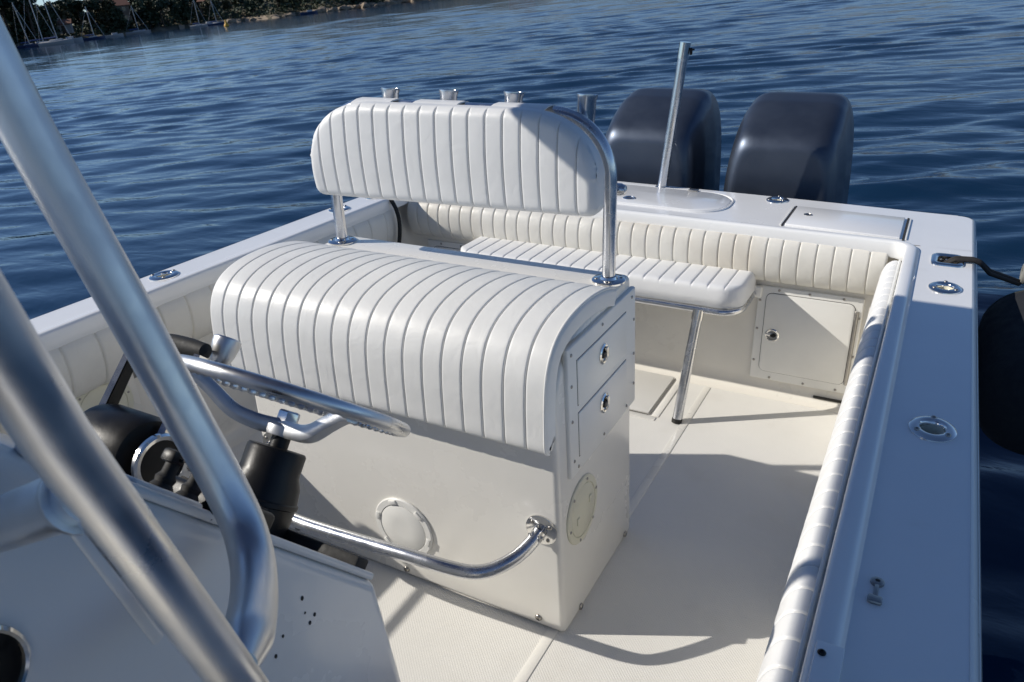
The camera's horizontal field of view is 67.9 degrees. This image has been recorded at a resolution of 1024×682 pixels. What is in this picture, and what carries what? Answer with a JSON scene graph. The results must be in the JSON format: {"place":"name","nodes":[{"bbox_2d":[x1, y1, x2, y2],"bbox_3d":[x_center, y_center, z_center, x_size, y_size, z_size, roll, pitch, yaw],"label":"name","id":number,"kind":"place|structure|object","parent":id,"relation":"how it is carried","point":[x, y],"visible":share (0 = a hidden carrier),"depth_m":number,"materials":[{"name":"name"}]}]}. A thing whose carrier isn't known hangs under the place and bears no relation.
{"place":"outdoors","nodes":[
{"label":"outdoors","id":0,"kind":"place"},
{"bbox_2d":[32,0,128,11],"label":"sky","id":1,"kind":"structure","parent":0,"point":[40,2],"materials":[{"name":"white"}]},
{"bbox_2d":[14,0,383,47],"bbox_3d":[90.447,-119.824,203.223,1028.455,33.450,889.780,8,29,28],"label":"hillside","id":2,"kind":"structure","parent":0,"point":[160,28],"depth_m":268.07,"materials":[{"name":"green plant"}]},
{"bbox_2d":[0,0,14,37],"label":"pine tree","id":3,"kind":"object","parent":2,"relation":"on","point":[3,13],"visible":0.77,"depth_m":200.25,"materials":[{"name":"green plant"}]},
{"bbox_2d":[0,8,27,37],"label":"oak tree","id":4,"kind":"object","parent":2,"relation":"on","point":[10,20],"visible":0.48,"depth_m":203.80,"materials":[{"name":"green plant"}]},
{"bbox_2d":[2,7,36,40],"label":"oak tree","id":5,"kind":"object","parent":2,"relation":"on","point":[11,13],"visible":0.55,"depth_m":204.57,"materials":[{"name":"green plant"}]},
{"bbox_2d":[3,0,36,39],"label":"pine tree","id":6,"kind":"object","parent":2,"relation":"on","point":[18,3],"visible":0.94,"depth_m":201.72,"materials":[{"name":"green plant"}]},
{"bbox_2d":[3,4,38,40],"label":"oak tree","id":7,"kind":"object","parent":2,"relation":"on","point":[23,11],"visible":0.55,"depth_m":205.71,"materials":[{"name":"green plant"}]},
{"bbox_2d":[31,4,43,19],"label":"oak tree","id":8,"kind":"object","parent":2,"relation":"on","point":[34,6],"visible":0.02,"depth_m":215.85,"materials":[{"name":"green plant"}]},
{"bbox_2d":[34,20,52,40],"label":"oak tree","id":9,"kind":"object","parent":2,"relation":"on","point":[43,28],"visible":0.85,"depth_m":208.04,"materials":[{"name":"green plant"}]},
{"bbox_2d":[36,4,56,35],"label":"pine tree","id":10,"kind":"object","parent":2,"relation":"on","point":[42,9],"visible":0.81,"depth_m":210.61,"materials":[{"name":"green plant"}]},
{"bbox_2d":[37,10,59,36],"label":"oak tree","id":11,"kind":"object","parent":2,"relation":"on","point":[53,17],"visible":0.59,"depth_m":211.27,"materials":[{"name":"green plant"}]},
{"bbox_2d":[53,0,74,31],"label":"pine tree","id":12,"kind":"object","parent":2,"relation":"on","point":[61,4],"visible":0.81,"depth_m":226.72,"materials":[{"name":"green plant"}]},
{"bbox_2d":[54,7,74,33],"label":"oak tree","id":13,"kind":"object","parent":2,"relation":"on","point":[63,14],"visible":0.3,"depth_m":221.69,"materials":[{"name":"green plant"}]},
{"bbox_2d":[55,18,74,33],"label":"house","id":14,"kind":"structure","parent":2,"relation":"on","point":[67,23],"depth_m":218.09,"materials":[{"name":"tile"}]},
{"bbox_2d":[50,2,80,26],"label":"oak tree","id":15,"kind":"object","parent":2,"relation":"on","point":[76,18],"visible":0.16,"depth_m":234.17,"materials":[{"name":"green plant"}]},
{"bbox_2d":[65,0,88,32],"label":"pine tree","id":16,"kind":"object","parent":2,"relation":"on","point":[74,6],"visible":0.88,"depth_m":228.23,"materials":[{"name":"green plant"}]},
{"bbox_2d":[79,12,94,32],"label":"pine tree","id":17,"kind":"object","parent":2,"relation":"on","point":[82,15],"visible":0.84,"depth_m":227.78,"materials":[{"name":"green plant"}]},
{"bbox_2d":[77,0,100,31],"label":"pine tree","id":18,"kind":"object","parent":2,"relation":"on","point":[93,4],"visible":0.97,"depth_m":229.26,"materials":[{"name":"green plant"}]},
{"bbox_2d":[85,0,99,27],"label":"oak tree","id":19,"kind":"object","parent":2,"relation":"on","point":[91,21],"visible":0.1,"depth_m":238.51,"materials":[{"name":"green plant"}]},
{"bbox_2d":[92,0,115,28],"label":"oak tree","id":20,"kind":"object","parent":2,"relation":"on","point":[102,17],"visible":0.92,"depth_m":233.57,"materials":[{"name":"green plant"}]},
{"bbox_2d":[87,0,132,21],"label":"house","id":21,"kind":"structure","parent":2,"relation":"on","point":[124,5],"depth_m":246.28,"materials":[{"name":"tile"}]},
{"bbox_2d":[108,5,129,31],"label":"oak tree","id":22,"kind":"object","parent":2,"relation":"on","point":[119,18],"visible":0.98,"depth_m":235.44,"materials":[{"name":"green plant"}]},
{"bbox_2d":[130,9,138,25],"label":"oak tree","id":23,"kind":"object","parent":2,"relation":"on","point":[133,18],"visible":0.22,"depth_m":255.59,"materials":[{"name":"green plant"}]},
{"bbox_2d":[130,7,144,28],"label":"pine tree","id":24,"kind":"object","parent":2,"relation":"on","point":[139,11],"visible":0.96,"depth_m":247.08,"materials":[{"name":"green plant"}]},
{"bbox_2d":[131,0,159,27],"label":"oak tree","id":25,"kind":"object","parent":2,"relation":"on","point":[148,16],"visible":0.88,"depth_m":249.06,"materials":[{"name":"green plant"}]},
{"bbox_2d":[145,0,163,15],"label":"oak tree","id":26,"kind":"object","parent":2,"relation":"on","point":[148,3],"visible":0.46,"depth_m":250.10,"materials":[{"name":"green plant"}]},
{"bbox_2d":[150,0,169,27],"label":"pine tree","id":27,"kind":"object","parent":2,"relation":"on","point":[159,5],"visible":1,"depth_m":248.27,"materials":[{"name":"green plant"}]},
{"bbox_2d":[167,0,182,22],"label":"oak tree","id":28,"kind":"object","parent":2,"relation":"on","point":[176,7],"visible":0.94,"depth_m":257.70,"materials":[{"name":"green plant"}]},
{"bbox_2d":[169,0,188,4],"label":"pine tree","id":29,"kind":"object","parent":2,"relation":"on","point":[182,1],"visible":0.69,"depth_m":258.46,"materials":[{"name":"green plant"}]},
{"bbox_2d":[179,2,194,23],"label":"oak tree","id":30,"kind":"object","parent":2,"relation":"on","point":[186,14],"visible":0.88,"depth_m":260.48,"materials":[{"name":"green plant"}]},
{"bbox_2d":[189,3,195,18],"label":"oak tree","id":31,"kind":"object","parent":2,"relation":"on","point":[192,5],"visible":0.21,"depth_m":268.78,"materials":[{"name":"green plant"}]},
{"bbox_2d":[9,0,384,43],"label":"undergrowth","id":32,"kind":"object","parent":2,"relation":"on","point":[103,28],"visible":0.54,"depth_m":264.88,"materials":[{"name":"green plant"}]},
{"bbox_2d":[194,2,203,15],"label":"oak tree","id":33,"kind":"object","parent":2,"relation":"on","point":[198,8],"visible":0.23,"depth_m":272.51,"materials":[{"name":"green plant"}]},
{"bbox_2d":[196,0,203,13],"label":"house","id":34,"kind":"structure","parent":2,"relation":"on","point":[199,1],"depth_m":269.69,"materials":[{"name":"tile"}]},
{"bbox_2d":[200,0,212,18],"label":"oak tree","id":35,"kind":"object","parent":2,"relation":"on","point":[204,4],"visible":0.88,"depth_m":264.55,"materials":[{"name":"green plant"}]},
{"bbox_2d":[207,0,221,16],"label":"oak tree","id":36,"kind":"object","parent":2,"relation":"on","point":[215,3],"visible":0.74,"depth_m":266.08,"materials":[{"name":"green plant"}]},
{"bbox_2d":[222,0,231,10],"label":"oak tree","id":37,"kind":"object","parent":2,"relation":"on","point":[227,4],"visible":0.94,"depth_m":271.59,"materials":[{"name":"green plant"}]},
{"bbox_2d":[244,0,255,13],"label":"oak tree","id":38,"kind":"object","parent":2,"relation":"on","point":[250,3],"visible":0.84,"depth_m":272.70,"materials":[{"name":"green plant"}]},
{"bbox_2d":[249,0,263,5],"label":"oak tree","id":39,"kind":"object","parent":2,"relation":"on","point":[261,2],"visible":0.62,"depth_m":278.39,"materials":[{"name":"green plant"}]},
{"bbox_2d":[275,0,287,9],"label":"oak tree","id":40,"kind":"object","parent":2,"relation":"on","point":[282,2],"visible":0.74,"depth_m":273.11,"materials":[{"name":"green plant"}]},
{"bbox_2d":[173,476,274,529],"bbox_3d":[-0.395,0.223,1.024,0.110,0.099,0.090,11,28,27],"label":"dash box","id":41,"kind":"object","parent":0,"point":[268,516],"visible":0.14,"depth_m":1.00,"materials":[{"name":"plastic"}]},
{"bbox_2d":[179,0,410,28],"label":"beach","id":42,"kind":"structure","parent":0,"point":[262,17],"depth_m":266.90,"materials":[{"name":"beige sand"}]},
{"bbox_2d":[226,19,236,22],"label":"rock","id":43,"kind":"object","parent":42,"relation":"on","point":[231,20],"visible":0.61,"depth_m":260.60,"materials":[{"name":"grey stone"}]},
{"bbox_2d":[318,6,326,12],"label":"rock","id":44,"kind":"object","parent":42,"relation":"on","point":[323,9],"visible":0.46,"depth_m":270.40,"materials":[{"name":"grey stone"}]},
{"bbox_2d":[326,8,333,11],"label":"rock","id":45,"kind":"object","parent":42,"relation":"on","point":[329,10],"visible":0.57,"depth_m":270.49,"materials":[{"name":"grey stone"}]},
{"bbox_2d":[340,5,350,9],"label":"rock","id":46,"kind":"object","parent":42,"relation":"on","point":[343,7],"visible":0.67,"depth_m":279.22,"materials":[{"name":"grey stone"}]},
{"bbox_2d":[361,2,369,7],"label":"rock","id":47,"kind":"object","parent":42,"relation":"on","point":[365,5],"visible":0.66,"depth_m":284.17,"materials":[{"name":"grey stone"}]},
{"bbox_2d":[385,0,397,4],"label":"rock","id":48,"kind":"object","parent":42,"relation":"on","point":[391,2],"visible":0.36,"depth_m":302.12,"materials":[{"name":"grey stone"}]},
{"bbox_2d":[0,0,1023,681],"bbox_3d":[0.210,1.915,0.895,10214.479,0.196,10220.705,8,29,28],"label":"sea","id":49,"kind":"structure","parent":0,"point":[186,144],"depth_m":15.96,"materials":[{"name":"blue liquid"}]},
{"bbox_2d":[12,3,37,48],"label":"sailing yacht","id":50,"kind":"object","parent":49,"relation":"on","point":[21,46],"visible":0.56,"depth_m":189.59,"materials":[{"name":"metal"}]},
{"bbox_2d":[24,0,54,47],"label":"sailing yacht","id":51,"kind":"object","parent":49,"relation":"on","point":[35,44],"visible":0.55,"depth_m":188.77,"materials":[{"name":"metal"}]},
{"bbox_2d":[36,0,73,46],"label":"sailing yacht","id":52,"kind":"object","parent":49,"relation":"on","point":[57,41],"visible":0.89,"depth_m":187.77,"materials":[{"name":"metal"}]},
{"bbox_2d":[66,36,83,42],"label":"moored motorboat","id":53,"kind":"object","parent":49,"relation":"on","point":[77,40],"visible":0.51,"depth_m":191.80,"materials":[{"name":"white plastic"}]},
{"bbox_2d":[81,7,104,40],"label":"sailing yacht","id":54,"kind":"object","parent":49,"relation":"on","point":[94,37],"visible":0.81,"depth_m":210.87,"materials":[{"name":"metal"}]},
{"bbox_2d":[105,32,123,37],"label":"moored motorboat","id":55,"kind":"object","parent":49,"relation":"on","point":[116,34],"visible":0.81,"depth_m":218.19,"materials":[{"name":"white plastic"}]},
{"bbox_2d":[125,6,149,35],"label":"sailing yacht","id":56,"kind":"object","parent":49,"relation":"on","point":[136,31],"visible":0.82,"depth_m":231.91,"materials":[{"name":"metal"}]},
{"bbox_2d":[190,0,207,27],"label":"sailing yacht","id":57,"kind":"object","parent":49,"relation":"on","point":[198,25],"visible":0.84,"depth_m":245.26,"materials":[{"name":"metal"}]},
{"bbox_2d":[208,0,223,25],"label":"sailing yacht","id":58,"kind":"object","parent":49,"relation":"on","point":[215,23],"visible":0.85,"depth_m":249.61,"materials":[{"name":"metal"}]},
{"bbox_2d":[300,10,317,14],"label":"moored motorboat","id":59,"kind":"object","parent":49,"relation":"on","point":[308,12],"visible":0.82,"depth_m":265.02,"materials":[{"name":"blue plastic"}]},
{"bbox_2d":[0,181,981,681],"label":"motorboat","id":60,"kind":"object","parent":49,"relation":"on","point":[774,527],"visible":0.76,"depth_m":2.36,"materials":[{"name":"plastic"}]},
{"bbox_2d":[76,373,142,411],"bbox_3d":[-1.411,0.255,2.616,0.020,0.265,0.300,11,28,27],"label":"wall inspection plate","id":61,"kind":"object","parent":60,"relation":"attached to","point":[130,398],"depth_m":2.67,"materials":[{"name":"plastic"}]},
{"bbox_2d":[0,16,278,681],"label":"frame","id":62,"kind":"object","parent":60,"relation":"on","point":[82,485],"visible":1,"depth_m":0.66,"materials":[{"name":"metal"}]},
{"bbox_2d":[149,269,179,280],"bbox_3d":[-1.281,-0.190,2.833,0.101,0.131,0.112,11,28,27],"label":"flush rod holder","id":63,"kind":"object","parent":60,"relation":"attached to","point":[164,275],"visible":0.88,"depth_m":2.80,"materials":[{"name":"silver metal"}]},
{"bbox_2d":[0,433,400,681],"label":"helm console","id":64,"kind":"object","parent":60,"relation":"on","point":[72,609],"visible":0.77,"depth_m":0.84,"materials":[{"name":"white plastic"}]},
{"bbox_2d":[84,333,211,482],"bbox_3d":[-0.648,0.155,1.341,0.188,0.286,0.226,11,28,27],"label":"throttle control","id":65,"kind":"object","parent":64,"relation":"on","point":[136,442],"visible":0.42,"depth_m":1.27,"materials":[{"name":"black plastic"}]},
{"bbox_2d":[149,448,212,519],"bbox_3d":[-0.393,0.172,0.903,0.097,0.065,0.061,11,28,27],"label":"toggle switch","id":66,"kind":"object","parent":64,"relation":"on","point":[165,477],"visible":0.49,"depth_m":0.91,"materials":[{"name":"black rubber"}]},
{"bbox_2d":[176,466,201,501],"bbox_3d":[-0.378,0.191,0.940,0.097,0.065,0.061,11,28,27],"label":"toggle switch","id":67,"kind":"object","parent":64,"relation":"on","point":[190,489],"visible":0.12,"depth_m":0.94,"materials":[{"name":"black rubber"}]},
{"bbox_2d":[239,434,305,538],"bbox_3d":[-0.429,0.295,1.252,0.150,0.247,0.234,11,28,27],"label":"helm pump","id":68,"kind":"object","parent":64,"relation":"attached to","point":[272,469],"visible":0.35,"depth_m":1.23,"materials":[{"name":"black plastic"}]},
{"bbox_2d":[180,334,410,443],"bbox_3d":[-0.375,0.095,1.296,0.421,0.270,0.318,11,28,27],"label":"steering wheel","id":69,"kind":"object","parent":68,"relation":"attached to","point":[212,373],"visible":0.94,"depth_m":1.20,"materials":[{"name":"metal"}]},
{"bbox_2d":[328,205,350,212],"bbox_3d":[-0.809,-0.570,3.610,0.101,0.131,0.112,11,28,27],"label":"flush rod holder","id":70,"kind":"object","parent":60,"relation":"attached to","point":[346,208],"visible":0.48,"depth_m":3.57,"materials":[{"name":"silver metal"}]},
{"bbox_2d":[389,200,401,242],"bbox_3d":[-0.574,-0.512,3.768,0.072,0.407,0.039,11,28,27],"label":"black strap","id":71,"kind":"object","parent":60,"relation":"hanging from","point":[395,207],"visible":0.44,"depth_m":3.71,"materials":[{"name":"rubber"}]},
{"bbox_2d":[210,87,634,630],"bbox_3d":[-0.259,0.009,2.287,1.142,1.405,0.603,11,28,27],"label":"leaning post","id":72,"kind":"object","parent":60,"relation":"on","point":[503,388],"visible":0.98,"depth_m":2.10,"materials":[{"name":"leather"}]},
{"bbox_2d":[263,433,556,579],"bbox_3d":[-0.397,0.487,2.171,1.060,0.149,0.219,11,28,27],"label":"footrest rail","id":73,"kind":"object","parent":72,"relation":"attached to","point":[541,529],"visible":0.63,"depth_m":2.01,"materials":[{"name":"metal"}]},
{"bbox_2d":[428,239,465,250],"bbox_3d":[-0.250,-0.295,3.931,0.410,0.432,0.026,11,28,27],"label":"access hatch","id":74,"kind":"object","parent":60,"relation":"attached to","point":[447,245],"visible":0.1,"depth_m":3.89,"materials":[{"name":"white plastic"}]},
{"bbox_2d":[435,246,460,250],"bbox_3d":[-0.248,-0.297,3.921,0.344,0.360,0.016,11,28,27],"label":"door","id":75,"kind":"structure","parent":74,"relation":"in","point":[436,246],"depth_m":3.89,"materials":[{"name":"white plastic"}]},
{"bbox_2d":[461,236,762,423],"bbox_3d":[0.348,-0.078,3.411,1.390,0.580,0.428,11,28,27],"label":"bench seat","id":76,"kind":"object","parent":60,"relation":"on","point":[699,291],"visible":0.6,"depth_m":3.12,"materials":[{"name":"leather"}]},
{"bbox_2d":[605,88,720,190],"bbox_3d":[0.877,-0.446,4.606,0.599,2.048,0.780,11,28,27],"label":"outboard motor","id":77,"kind":"object","parent":60,"relation":"attached to","point":[635,135],"visible":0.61,"depth_m":4.06,"materials":[{"name":"paint"}]},
{"bbox_2d":[655,41,694,187],"bbox_3d":[0.760,-1.046,3.565,0.154,0.670,0.068,11,28,27],"label":"stern pole","id":78,"kind":"object","parent":60,"relation":"on","point":[685,50],"visible":1,"depth_m":3.54,"materials":[{"name":"metal"}]},
{"bbox_2d":[766,196,788,203],"bbox_3d":[1.199,-0.585,3.457,0.096,0.131,0.119,11,28,27],"label":"flush rod holder","id":79,"kind":"object","parent":60,"relation":"attached to","point":[776,199],"visible":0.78,"depth_m":3.42,"materials":[{"name":"silver metal"}]},
{"bbox_2d":[723,91,853,203],"bbox_3d":[1.483,-0.312,4.266,0.599,2.048,0.780,11,28,27],"label":"outboard motor","id":80,"kind":"object","parent":60,"relation":"attached to","point":[794,145],"visible":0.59,"depth_m":3.71,"materials":[{"name":"paint"}]},
{"bbox_2d":[749,284,864,393],"bbox_3d":[1.220,-0.005,3.180,0.410,0.432,0.026,11,28,27],"label":"access hatch","id":81,"kind":"object","parent":60,"relation":"attached to","point":[805,338],"visible":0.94,"depth_m":3.17,"materials":[{"name":"white plastic"}]},
{"bbox_2d":[759,294,854,383],"bbox_3d":[1.221,-0.008,3.172,0.344,0.360,0.016,11,28,27],"label":"door","id":82,"kind":"structure","parent":81,"relation":"in","point":[806,338],"depth_m":3.17,"materials":[{"name":"white plastic"}]},
{"bbox_2d":[807,640,844,681],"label":"deck plate","id":83,"kind":"object","parent":60,"relation":"attached to","point":[827,662],"visible":1,"depth_m":1.10,"materials":[{"name":"white plastic"}]},
{"bbox_2d":[867,577,884,605],"bbox_3d":[0.597,0.408,1.246,0.022,0.007,0.066,11,28,27],"label":"deck fitting","id":84,"kind":"object","parent":60,"relation":"on","point":[877,583],"visible":1,"depth_m":1.24,"materials":[{"name":"silver metal"}]},
{"bbox_2d":[908,415,956,442],"bbox_3d":[0.930,0.245,1.706,0.101,0.131,0.113,11,28,27],"label":"flush rod holder","id":85,"kind":"object","parent":60,"relation":"attached to","point":[933,428],"visible":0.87,"depth_m":1.68,"materials":[{"name":"silver metal"}]},
{"bbox_2d":[928,280,961,294],"bbox_3d":[1.381,-0.119,2.449,0.101,0.131,0.113,11,28,27],"label":"flush rod holder","id":86,"kind":"object","parent":60,"relation":"attached to","point":[946,287],"visible":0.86,"depth_m":2.42,"materials":[{"name":"silver metal"}]},
{"bbox_2d":[930,253,964,267],"bbox_3d":[1.521,-0.252,2.667,0.104,0.078,0.132,11,28,27],"label":"hawse pipe","id":87,"kind":"object","parent":60,"relation":"attached to","point":[938,259],"visible":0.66,"depth_m":2.65,"materials":[{"name":"silver metal"}]},
{"bbox_2d":[944,256,1020,285],"bbox_3d":[1.659,-0.237,2.663,0.317,0.147,0.072,-8,25,-3],"label":"fender line","id":88,"kind":"object","parent":87,"relation":"attached to","point":[987,269],"visible":0.97,"depth_m":2.63,"materials":[{"name":"fabric"}]},
{"bbox_2d":[978,264,1023,454],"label":"fender","id":89,"kind":"object","parent":88,"relation":"hanging from","point":[1001,367],"visible":0.95,"depth_m":2.35,"materials":[{"name":"rubber"}]}
]}

